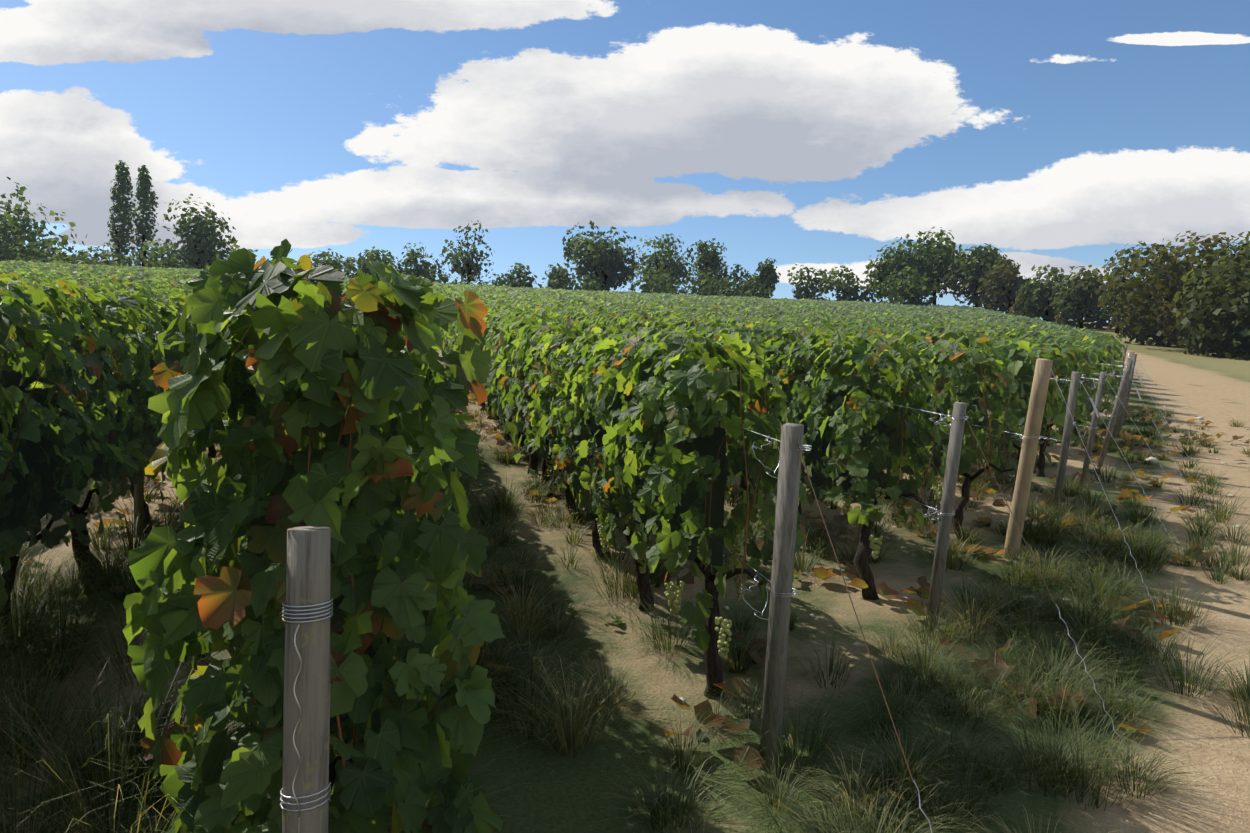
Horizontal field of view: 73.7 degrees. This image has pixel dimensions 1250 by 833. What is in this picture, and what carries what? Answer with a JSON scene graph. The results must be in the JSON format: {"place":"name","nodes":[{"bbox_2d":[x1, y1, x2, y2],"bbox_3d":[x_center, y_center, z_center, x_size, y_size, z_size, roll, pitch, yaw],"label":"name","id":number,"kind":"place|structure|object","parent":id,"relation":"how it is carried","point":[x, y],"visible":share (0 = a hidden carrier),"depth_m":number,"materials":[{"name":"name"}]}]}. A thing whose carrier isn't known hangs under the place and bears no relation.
{"place":"outdoors","nodes":[
{"label":"outdoors","id":0,"kind":"place"},
{"bbox_2d":[3,296,1060,768],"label":"vine shoots","id":1,"kind":"object","parent":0,"point":[591,488],"visible":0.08,"depth_m":3.37,"materials":[{"name":"plant"}]},
{"bbox_2d":[91,290,991,431],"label":"vine shoots","id":2,"kind":"object","parent":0,"point":[226,372],"visible":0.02,"depth_m":3.33,"materials":[{"name":"plant"}]},
{"bbox_2d":[22,281,1123,464],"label":"vine leaves","id":3,"kind":"object","parent":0,"point":[510,336],"visible":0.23,"depth_m":9.40,"materials":[{"name":"green plant"}]},
{"bbox_2d":[0,320,1249,832],"bbox_3d":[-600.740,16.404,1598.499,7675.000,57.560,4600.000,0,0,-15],"label":"terrain","id":4,"kind":"structure","parent":0,"point":[560,794],"depth_m":3.88,"materials":[{"name":"soil"}]},
{"bbox_2d":[282,526,330,832],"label":"wooden post","id":5,"kind":"object","parent":4,"relation":"on","point":[308,565],"visible":0.96,"depth_m":1.53,"materials":[{"name":"grey wood"}]},
{"bbox_2d":[0,239,1019,832],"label":"vine leaves","id":6,"kind":"object","parent":4,"relation":"on","point":[422,699],"visible":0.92,"depth_m":1.98,"materials":[{"name":"green plant"}]},
{"bbox_2d":[0,267,1091,792],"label":"vine","id":7,"kind":"object","parent":4,"relation":"on","point":[30,451],"depth_m":4.33,"materials":[{"name":"brown plant"}]},
{"bbox_2d":[227,408,1003,829],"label":"grape bunches","id":8,"kind":"object","parent":7,"relation":"hanging from","point":[733,564],"visible":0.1,"depth_m":4.06,"materials":[{"name":"green food"}]},
{"bbox_2d":[0,260,1125,370],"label":"vineyard","id":9,"kind":"object","parent":4,"relation":"on","point":[846,316],"visible":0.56,"depth_m":51.70,"materials":[{"name":"green plant"}]},
{"bbox_2d":[2,392,1226,819],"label":"weed leaves","id":10,"kind":"object","parent":4,"relation":"on","point":[576,648],"visible":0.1,"depth_m":4.33,"materials":[{"name":"green plant"}]},
{"bbox_2d":[0,391,1249,831],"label":"grass tufts","id":11,"kind":"object","parent":4,"relation":"on","point":[746,755],"visible":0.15,"depth_m":4.90,"materials":[{"name":"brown plant"}]},
{"bbox_2d":[0,363,1249,832],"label":"grass tufts","id":12,"kind":"object","parent":4,"relation":"on","point":[894,775],"visible":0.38,"depth_m":3.58,"materials":[{"name":"green plant"}]},
{"bbox_2d":[0,160,1249,360],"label":"tree line","id":13,"kind":"object","parent":4,"relation":"on","point":[1208,314],"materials":[{"name":"green plant"}]},
{"bbox_2d":[134,345,1136,772],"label":"trellis posts","id":14,"kind":"object","parent":4,"relation":"on","point":[784,553],"visible":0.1,"depth_m":2.98,"materials":[{"name":"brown wood"}]},
{"bbox_2d":[280,352,1191,832],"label":"trellis wires","id":15,"kind":"object","parent":14,"relation":"attached to","point":[284,618],"visible":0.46,"depth_m":2.86,"materials":[{"name":"grey metal"}]},
{"bbox_2d":[797,416,1055,782],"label":"rusty guy wires","id":16,"kind":"object","parent":15,"relation":"attached to","point":[854,608],"visible":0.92,"depth_m":2.48,"materials":[{"name":"brown"}]},
{"bbox_2d":[1090,375,1141,416],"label":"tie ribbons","id":17,"kind":"object","parent":15,"relation":"attached to","point":[1095,409],"visible":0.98,"depth_m":7.08,"materials":[{"name":"white plastic"}]},
{"bbox_2d":[637,409,1249,798],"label":"chalk stones","id":18,"kind":"object","parent":4,"relation":"on","point":[1153,460],"visible":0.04,"depth_m":9.16,"materials":[{"name":"beige stone"}]},
{"bbox_2d":[1003,358,1052,559],"bbox_3d":[2.809,0.374,5.844,0.097,1.543,0.462,0,0,-15],"label":"wooden post","id":19,"kind":"object","parent":4,"relation":"on","point":[1037,400],"visible":0.83,"depth_m":5.79,"materials":[{"name":"brown wood"}]},
{"bbox_2d":[0,0,1249,321],"label":"sky","id":20,"kind":"structure","parent":0,"point":[816,134],"materials":[{"name":"blue"}]}
]}

